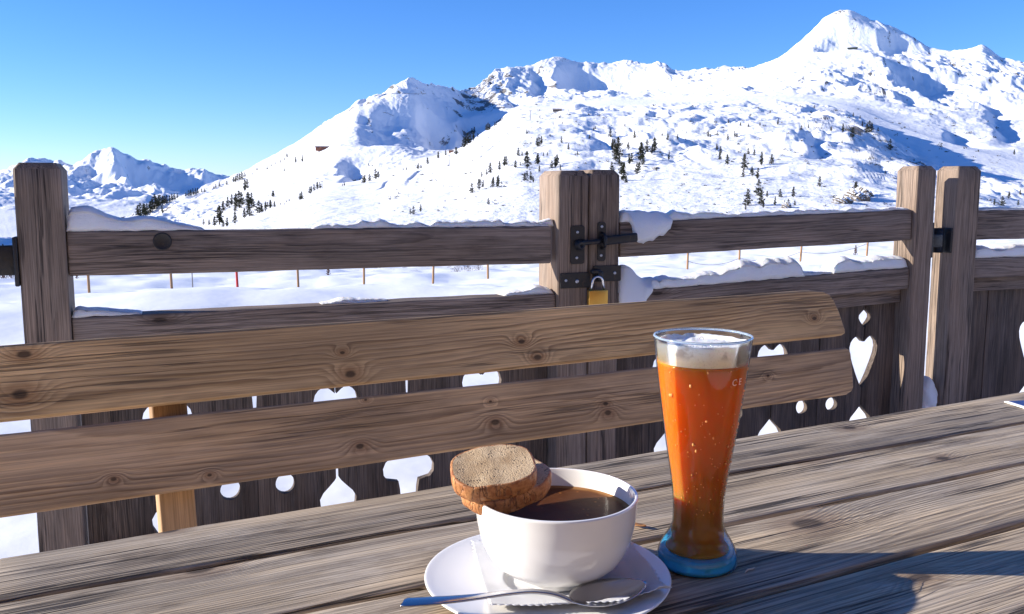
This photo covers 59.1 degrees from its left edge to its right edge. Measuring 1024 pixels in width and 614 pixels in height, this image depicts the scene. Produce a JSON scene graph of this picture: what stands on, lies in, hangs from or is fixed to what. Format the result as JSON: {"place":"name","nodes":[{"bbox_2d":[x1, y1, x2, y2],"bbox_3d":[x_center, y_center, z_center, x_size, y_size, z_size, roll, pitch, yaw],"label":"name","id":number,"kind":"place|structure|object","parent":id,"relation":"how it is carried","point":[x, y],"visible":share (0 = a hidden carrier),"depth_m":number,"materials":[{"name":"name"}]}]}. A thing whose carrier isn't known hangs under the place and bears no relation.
{"place":"outdoors","nodes":[
{"label":"outdoors","id":0,"kind":"place"},
{"bbox_2d":[0,147,229,236],"bbox_3d":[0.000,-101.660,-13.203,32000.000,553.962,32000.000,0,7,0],"label":"mountains","id":1,"kind":"structure","parent":0,"point":[113,181],"depth_m":4538.03,"materials":[{"name":"white snow"}]},
{"bbox_2d":[0,10,1023,244],"bbox_3d":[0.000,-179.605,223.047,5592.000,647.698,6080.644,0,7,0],"label":"mountains","id":2,"kind":"structure","parent":0,"point":[884,73],"depth_m":2014.11,"materials":[{"name":"white snow"}]},
{"bbox_2d":[134,205,140,215],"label":"pine tree","id":3,"kind":"object","parent":2,"relation":"on","point":[137,211],"visible":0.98,"depth_m":1733.31,"materials":[{"name":"green plant"}]},
{"bbox_2d":[138,203,145,215],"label":"pine tree","id":4,"kind":"object","parent":2,"relation":"on","point":[140,213],"visible":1,"depth_m":1736.43,"materials":[{"name":"green plant"}]},
{"bbox_2d":[149,198,155,210],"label":"pine tree","id":5,"kind":"object","parent":2,"relation":"on","point":[153,205],"visible":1,"depth_m":1832.39,"materials":[{"name":"green plant"}]},
{"bbox_2d":[151,194,160,207],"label":"pine tree","id":6,"kind":"object","parent":2,"relation":"on","point":[155,198],"visible":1,"depth_m":1842.68,"materials":[{"name":"green plant"}]},
{"bbox_2d":[213,205,223,224],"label":"pine tree","id":7,"kind":"object","parent":2,"relation":"on","point":[219,215],"visible":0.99,"depth_m":827.34,"materials":[{"name":"green plant"}]},
{"bbox_2d":[235,190,244,207],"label":"pine tree","id":8,"kind":"object","parent":2,"relation":"on","point":[239,203],"visible":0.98,"depth_m":1265.00,"materials":[{"name":"green plant"}]},
{"bbox_2d":[243,192,252,206],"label":"pine tree","id":9,"kind":"object","parent":2,"relation":"on","point":[248,198],"visible":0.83,"depth_m":1235.56,"materials":[{"name":"green plant"}]},
{"bbox_2d":[245,201,254,215],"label":"pine tree","id":10,"kind":"object","parent":2,"relation":"on","point":[249,210],"visible":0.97,"depth_m":873.86,"materials":[{"name":"green plant"}]},
{"bbox_2d":[254,201,263,212],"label":"pine tree","id":11,"kind":"object","parent":2,"relation":"on","point":[258,208],"visible":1,"depth_m":890.93,"materials":[{"name":"green plant"}]},
{"bbox_2d":[315,146,328,150],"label":"mountain hut","id":12,"kind":"object","parent":2,"relation":"on","point":[319,148],"visible":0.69,"depth_m":1825.79,"materials":[{"name":"brown wood"}]},
{"bbox_2d":[0,239,1023,558],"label":"snow ground","id":13,"kind":"structure","parent":0,"point":[18,535],"depth_m":7.23,"materials":[{"name":"white snow"}]},
{"bbox_2d":[87,276,90,292],"bbox_3d":[-22.144,-1.547,47.244,0.146,2.402,0.141,-3,8,-22],"label":"snow stake","id":14,"kind":"object","parent":13,"relation":"on","point":[88,284],"visible":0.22,"depth_m":47.24,"materials":[{"name":"brown wood"}]},
{"bbox_2d":[169,274,172,288],"bbox_3d":[-18.779,-1.820,49.748,0.156,2.402,0.150,-1,7,0],"label":"snow stake","id":15,"kind":"object","parent":13,"relation":"on","point":[171,283],"visible":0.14,"depth_m":49.75,"materials":[{"name":"brown wood"}]},
{"bbox_2d":[235,272,238,286],"bbox_3d":[-16.081,-1.960,52.790,0.156,2.402,0.150,-2,7,0],"label":"snow stake","id":16,"kind":"object","parent":13,"relation":"on","point":[236,275],"visible":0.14,"depth_m":52.78,"materials":[{"name":"red"}]},
{"bbox_2d":[296,270,299,286],"bbox_3d":[-12.958,-1.823,54.704,0.156,2.402,0.150,-1,7,0],"label":"snow stake","id":17,"kind":"object","parent":13,"relation":"on","point":[297,271],"visible":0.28,"depth_m":54.66,"materials":[{"name":"brown wood"}]},
{"bbox_2d":[13,162,588,551],"bbox_3d":[-0.486,0.176,2.462,1.462,1.108,0.146,-3,8,-21],"label":"gate leaf","id":18,"kind":"object","parent":13,"relation":"on","point":[55,257],"visible":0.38,"depth_m":2.35,"materials":[{"name":"brown wood"}]},
{"bbox_2d":[0,236,20,286],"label":"strap hinge","id":19,"kind":"object","parent":18,"relation":"attached to","point":[9,260],"visible":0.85,"depth_m":2.09,"materials":[{"name":"black metal"}]},
{"bbox_2d":[72,306,141,317],"bbox_3d":[-0.991,0.007,2.217,0.156,0.026,0.069,-3,8,-21],"label":"snow heap","id":20,"kind":"object","parent":18,"relation":"on","point":[81,311],"visible":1,"depth_m":2.19,"materials":[{"name":"white snow"}]},
{"bbox_2d":[66,205,204,231],"bbox_3d":[-0.916,-0.217,2.207,0.311,0.064,0.049,-3,8,-21],"label":"snow heap","id":21,"kind":"object","parent":18,"relation":"on","point":[85,218],"visible":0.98,"depth_m":2.17,"materials":[{"name":"white snow"}]},
{"bbox_2d":[319,296,387,303],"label":"snow heap","id":22,"kind":"object","parent":18,"relation":"on","point":[340,300],"visible":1,"depth_m":2.42,"materials":[{"name":"white snow"}]},
{"bbox_2d":[312,218,547,228],"bbox_3d":[-0.212,-0.231,2.477,0.666,0.029,0.045,-3,8,-21],"label":"snow heap","id":23,"kind":"object","parent":18,"relation":"on","point":[382,223],"visible":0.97,"depth_m":2.46,"materials":[{"name":"white snow"}]},
{"bbox_2d":[497,284,553,295],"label":"snow heap","id":24,"kind":"object","parent":18,"relation":"on","point":[532,289],"visible":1,"depth_m":2.60,"materials":[{"name":"white snow"}]},
{"bbox_2d":[536,218,553,225],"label":"snow heap","id":25,"kind":"object","parent":18,"relation":"on","point":[548,221],"visible":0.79,"depth_m":2.58,"materials":[{"name":"white snow"}]},
{"bbox_2d":[560,265,620,288],"bbox_3d":[0.232,-0.087,2.616,0.194,0.062,0.022,-3,8,-21],"label":"hasp","id":26,"kind":"object","parent":18,"relation":"attached to","point":[582,279],"visible":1,"depth_m":2.62,"materials":[{"name":"black metal"}]},
{"bbox_2d":[587,275,607,304],"bbox_3d":[0.247,-0.044,2.613,0.061,0.094,0.016,-3,8,-21],"label":"padlock","id":27,"kind":"object","parent":26,"relation":"hanging from","point":[594,297],"visible":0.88,"depth_m":2.61,"materials":[{"name":"gold metal"}]},
{"bbox_2d":[363,268,364,283],"bbox_3d":[-9.249,-1.812,56.480,0.156,2.402,0.150,0,7,0],"label":"snow stake","id":28,"kind":"object","parent":13,"relation":"on","point":[363,275],"visible":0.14,"depth_m":56.40,"materials":[{"name":"brown wood"}]},
{"bbox_2d":[0,290,852,532],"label":"garden bench","id":29,"kind":"object","parent":13,"relation":"on","point":[171,453],"visible":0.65,"depth_m":1.29,"materials":[{"name":"brown wood"}]},
{"bbox_2d":[432,266,434,283],"bbox_3d":[-5.059,-1.909,58.014,0.156,2.402,0.150,2,7,0],"label":"snow stake","id":30,"kind":"object","parent":13,"relation":"on","point":[433,268],"visible":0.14,"depth_m":57.94,"materials":[{"name":"brown wood"}]},
{"bbox_2d":[0,392,1023,613],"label":"picnic table","id":31,"kind":"object","parent":13,"relation":"on","point":[918,511],"visible":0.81,"depth_m":0.81,"materials":[{"name":"brown wood"}]},
{"bbox_2d":[424,534,671,613],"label":"saucer","id":32,"kind":"object","parent":31,"relation":"on","point":[452,569],"visible":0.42,"depth_m":0.69,"materials":[{"name":"white ceramic"}]},
{"bbox_2d":[471,540,671,605],"bbox_3d":[0.042,0.208,0.724,0.135,0.018,0.131,-1,7,-9],"label":"paper napkin","id":33,"kind":"object","parent":32,"relation":"on","point":[633,564],"visible":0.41,"depth_m":0.71,"materials":[{"name":"white paper"}]},
{"bbox_2d":[400,578,646,606],"bbox_3d":[0.014,0.214,0.652,0.186,0.015,0.041,-2,8,-17],"label":"spoon","id":34,"kind":"object","parent":33,"relation":"on","point":[583,594],"visible":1,"depth_m":0.66,"materials":[{"name":"silver metal"}]},
{"bbox_2d":[476,468,637,591],"bbox_3d":[0.035,0.182,0.723,0.130,0.069,0.130,0,7,0],"label":"soup bowl","id":35,"kind":"object","parent":33,"relation":"on","point":[558,556],"visible":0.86,"depth_m":0.67,"materials":[{"name":"white ceramic"}]},
{"bbox_2d":[461,458,551,514],"bbox_3d":[-0.005,0.142,0.719,0.074,0.016,0.052,-17,27,-33],"label":"bread slice","id":36,"kind":"object","parent":35,"relation":"on","point":[539,490],"visible":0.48,"depth_m":0.70,"materials":[{"name":"brown food"}]},
{"bbox_2d":[450,444,536,501],"bbox_3d":[-0.015,0.130,0.709,0.067,0.016,0.053,-7,28,-9],"label":"bread slice","id":37,"kind":"object","parent":36,"relation":"on","point":[491,472],"visible":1,"depth_m":0.70,"materials":[{"name":"beige food"}]},
{"bbox_2d":[507,485,628,520],"bbox_3d":[0.035,0.163,0.720,0.121,0.001,0.121,0,7,0],"label":"soup","id":38,"kind":"object","parent":35,"relation":"in","point":[564,503],"visible":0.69,"depth_m":0.73,"materials":[{"name":"brown liquid"}]},
{"bbox_2d":[653,327,753,578],"bbox_3d":[0.157,0.121,0.758,0.081,0.197,0.081,0,7,0],"label":"beer","id":39,"kind":"object","parent":31,"relation":"on","point":[701,408],"depth_m":0.74,"materials":[{"name":"orange liquid"}]},
{"bbox_2d":[661,333,745,368],"bbox_3d":[0.158,0.035,0.747,0.076,0.018,0.076,0,7,0],"label":"foam","id":40,"kind":"object","parent":39,"relation":"on","point":[703,356],"visible":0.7,"depth_m":0.72,"materials":[{"name":"white liquid"}]},
{"bbox_2d":[686,253,688,268],"bbox_3d":[11.840,-2.851,60.999,0.147,2.402,0.140,3,8,22],"label":"snow stake","id":41,"kind":"object","parent":13,"relation":"on","point":[687,263],"visible":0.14,"depth_m":60.92,"materials":[{"name":"brown wood"}]},
{"bbox_2d":[689,244,865,264],"bbox_3d":[18.791,-3.649,62.808,14.415,1.257,0.571,-2,8,-17],"label":"rope","id":42,"kind":"object","parent":41,"relation":"attached to","point":[783,257],"visible":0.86,"depth_m":62.82,"materials":[{"name":"grey"}]},
{"bbox_2d":[579,166,935,462],"bbox_3d":[0.807,0.106,2.940,1.295,1.125,0.120,-3,8,-21],"label":"gate leaf","id":43,"kind":"object","parent":13,"relation":"on","point":[892,304],"visible":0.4,"depth_m":2.99,"materials":[{"name":"brown wood"}]},
{"bbox_2d":[570,222,637,263],"bbox_3d":[0.269,-0.185,2.611,0.207,0.120,0.034,-3,8,-21],"label":"gate bolt","id":44,"kind":"object","parent":43,"relation":"attached to","point":[579,242],"visible":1,"depth_m":2.60,"materials":[{"name":"black metal"}]},
{"bbox_2d":[618,265,660,302],"bbox_3d":[0.372,-0.030,2.735,0.149,0.199,0.090,-3,8,-21],"label":"snow heap","id":45,"kind":"object","parent":43,"relation":"on","point":[633,286],"visible":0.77,"depth_m":2.69,"materials":[{"name":"white snow"}]},
{"bbox_2d":[619,210,672,243],"bbox_3d":[0.394,-0.241,2.702,0.178,0.100,0.063,-3,8,-21],"label":"snow heap","id":46,"kind":"object","parent":43,"relation":"on","point":[649,226],"visible":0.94,"depth_m":2.68,"materials":[{"name":"white snow"}]},
{"bbox_2d":[653,257,804,288],"bbox_3d":[0.676,-0.111,2.851,0.550,0.084,0.077,-3,8,-21],"label":"snow heap","id":47,"kind":"object","parent":43,"relation":"on","point":[763,268],"visible":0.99,"depth_m":2.84,"materials":[{"name":"white snow"}]},
{"bbox_2d":[666,207,909,219],"bbox_3d":[0.891,-0.301,2.896,0.950,0.038,0.048,-3,8,-21],"label":"snow heap","id":48,"kind":"object","parent":43,"relation":"on","point":[681,215],"visible":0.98,"depth_m":2.84,"materials":[{"name":"white snow"}]},
{"bbox_2d":[803,270,831,275],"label":"snow heap","id":49,"kind":"object","parent":43,"relation":"on","point":[807,273],"visible":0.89,"depth_m":2.95,"materials":[{"name":"white snow"}]},
{"bbox_2d":[821,255,906,273],"bbox_3d":[1.186,-0.147,3.045,0.312,0.056,0.075,-3,8,-20],"label":"snow heap","id":50,"kind":"object","parent":43,"relation":"on","point":[840,264],"visible":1,"depth_m":3.01,"materials":[{"name":"white snow"}]},
{"bbox_2d":[922,376,937,407],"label":"snow heap","id":51,"kind":"object","parent":43,"relation":"on","point":[930,394],"visible":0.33,"depth_m":3.17,"materials":[{"name":"white snow"}]},
{"bbox_2d":[931,222,952,257],"bbox_3d":[1.463,-0.233,3.124,0.093,0.120,0.060,-3,8,-21],"label":"strap hinge","id":52,"kind":"object","parent":43,"relation":"attached to","point":[942,240],"visible":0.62,"depth_m":3.11,"materials":[{"name":"black metal"}]},
{"bbox_2d":[799,246,802,261],"bbox_3d":[20.105,-3.590,62.934,0.156,2.402,0.150,2,7,0],"label":"snow stake","id":53,"kind":"object","parent":13,"relation":"on","point":[800,258],"visible":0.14,"depth_m":62.87,"materials":[{"name":"brown wood"}]},
{"bbox_2d":[925,166,1023,405],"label":"wooden fence","id":54,"kind":"object","parent":13,"relation":"on","point":[975,322],"visible":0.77,"depth_m":3.19,"materials":[{"name":"brown wood"}]},
{"bbox_2d":[975,243,1023,257],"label":"snow heap","id":55,"kind":"object","parent":54,"relation":"on","point":[1012,250],"visible":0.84,"depth_m":3.23,"materials":[{"name":"white snow"}]},
{"bbox_2d":[979,207,1023,210],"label":"snow heap","id":56,"kind":"object","parent":54,"relation":"on","point":[999,208],"visible":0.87,"depth_m":3.20,"materials":[{"name":"white snow"}]},
{"bbox_2d":[0,0,1023,176],"label":"sky","id":57,"kind":"structure","parent":0,"point":[219,87],"materials":[{"name":"blue"}]},
{"bbox_2d":[212,99,1023,228],"bbox_3d":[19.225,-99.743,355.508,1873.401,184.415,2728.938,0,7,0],"label":"snowy hill","id":58,"kind":"structure","parent":0,"point":[349,204],"depth_m":507.28,"materials":[{"name":"white snow"}]},
{"bbox_2d":[232,211,237,223],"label":"pine tree","id":59,"kind":"object","parent":58,"relation":"on","point":[235,216],"visible":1,"depth_m":483.22,"materials":[{"name":"green plant"}]},
{"bbox_2d":[523,151,531,168],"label":"pine tree","id":60,"kind":"object","parent":58,"relation":"on","point":[528,158],"visible":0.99,"depth_m":473.29,"materials":[{"name":"green plant"}]},
{"bbox_2d":[552,108,561,111],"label":"mountain hut","id":61,"kind":"object","parent":58,"relation":"on","point":[556,109],"visible":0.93,"depth_m":1190.51,"materials":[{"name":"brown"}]},
{"bbox_2d":[611,139,615,152],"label":"pine tree","id":62,"kind":"object","parent":58,"relation":"on","point":[614,142],"visible":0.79,"depth_m":520.21,"materials":[{"name":"green plant"}]},
{"bbox_2d":[612,145,619,159],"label":"pine tree","id":63,"kind":"object","parent":58,"relation":"on","point":[615,154],"visible":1,"depth_m":478.56,"materials":[{"name":"green plant"}]},
{"bbox_2d":[614,137,623,155],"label":"pine tree","id":64,"kind":"object","parent":58,"relation":"on","point":[618,144],"visible":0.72,"depth_m":515.13,"materials":[{"name":"green plant"}]},
{"bbox_2d":[619,162,627,179],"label":"pine tree","id":65,"kind":"object","parent":58,"relation":"on","point":[623,177],"visible":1,"depth_m":399.56,"materials":[{"name":"green plant"}]},
{"bbox_2d":[633,162,640,173],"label":"pine tree","id":66,"kind":"object","parent":58,"relation":"on","point":[636,170],"visible":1,"depth_m":422.29,"materials":[{"name":"green plant"}]},
{"bbox_2d":[636,142,645,160],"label":"pine tree","id":67,"kind":"object","parent":58,"relation":"on","point":[640,151],"visible":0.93,"depth_m":472.08,"materials":[{"name":"green plant"}]},
{"bbox_2d":[644,140,650,151],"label":"pine tree","id":68,"kind":"object","parent":58,"relation":"on","point":[647,148],"visible":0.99,"depth_m":513.39,"materials":[{"name":"green plant"}]},
{"bbox_2d":[650,137,657,151],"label":"pine tree","id":69,"kind":"object","parent":58,"relation":"on","point":[654,145],"visible":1,"depth_m":512.40,"materials":[{"name":"green plant"}]},
{"bbox_2d":[381,103,999,213],"bbox_3d":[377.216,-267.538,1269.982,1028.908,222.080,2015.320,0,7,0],"label":"scrub","id":70,"kind":"object","parent":58,"relation":"on","point":[685,164],"visible":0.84,"depth_m":541.77,"materials":[{"name":"green plant"}]},
{"bbox_2d":[740,153,748,169],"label":"pine tree","id":71,"kind":"object","parent":58,"relation":"on","point":[743,164],"visible":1,"depth_m":409.13,"materials":[{"name":"green plant"}]},
{"bbox_2d":[742,189,752,204],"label":"pine tree","id":72,"kind":"object","parent":58,"relation":"on","point":[747,201],"visible":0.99,"depth_m":309.47,"materials":[{"name":"green plant"}]},
{"bbox_2d":[754,179,763,195],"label":"pine tree","id":73,"kind":"object","parent":58,"relation":"on","point":[757,190],"visible":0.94,"depth_m":330.78,"materials":[{"name":"green plant"}]},
{"bbox_2d":[757,189,764,203],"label":"pine tree","id":74,"kind":"object","parent":58,"relation":"on","point":[760,199],"visible":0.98,"depth_m":308.11,"materials":[{"name":"green plant"}]},
{"bbox_2d":[760,152,763,164],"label":"pine tree","id":75,"kind":"object","parent":58,"relation":"on","point":[761,159],"visible":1,"depth_m":414.50,"materials":[{"name":"green plant"}]},
{"bbox_2d":[769,154,773,163],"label":"pine tree","id":76,"kind":"object","parent":58,"relation":"on","point":[771,161],"visible":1,"depth_m":416.59,"materials":[{"name":"green plant"}]},
{"bbox_2d":[781,202,791,208],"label":"rock outcrop","id":77,"kind":"object","parent":58,"relation":"on","point":[785,205],"visible":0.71,"depth_m":300.14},
{"bbox_2d":[831,195,853,203],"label":"rock outcrop","id":78,"kind":"object","parent":58,"relation":"on","point":[840,199],"visible":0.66,"depth_m":302.80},
{"bbox_2d":[849,127,855,137],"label":"pine tree","id":79,"kind":"object","parent":58,"relation":"on","point":[852,134],"visible":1,"depth_m":589.95,"materials":[{"name":"green plant"}]},
{"bbox_2d":[844,187,870,201],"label":"rock outcrop","id":80,"kind":"object","parent":58,"relation":"on","point":[858,194],"visible":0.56,"depth_m":310.19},
{"bbox_2d":[867,120,873,131],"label":"pine tree","id":81,"kind":"object","parent":58,"relation":"on","point":[869,123],"visible":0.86,"depth_m":730.24,"materials":[{"name":"green plant"}]},
{"bbox_2d":[998,196,1005,205],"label":"pine tree","id":82,"kind":"object","parent":58,"relation":"on","point":[1002,202],"visible":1,"depth_m":327.36,"materials":[{"name":"green plant"}]},
{"bbox_2d":[635,523,645,526],"bbox_3d":[0.119,0.205,0.851,0.016,0.004,0.007,6,10,40],"label":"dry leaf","id":83,"kind":"object","parent":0,"point":[640,524],"visible":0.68,"depth_m":0.85,"materials":[{"name":"brown plant"}]},
{"bbox_2d":[1004,400,1023,408],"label":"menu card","id":84,"kind":"object","parent":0,"point":[1020,403],"visible":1,"depth_m":1.34,"materials":[{"name":"white paper"}]}
]}

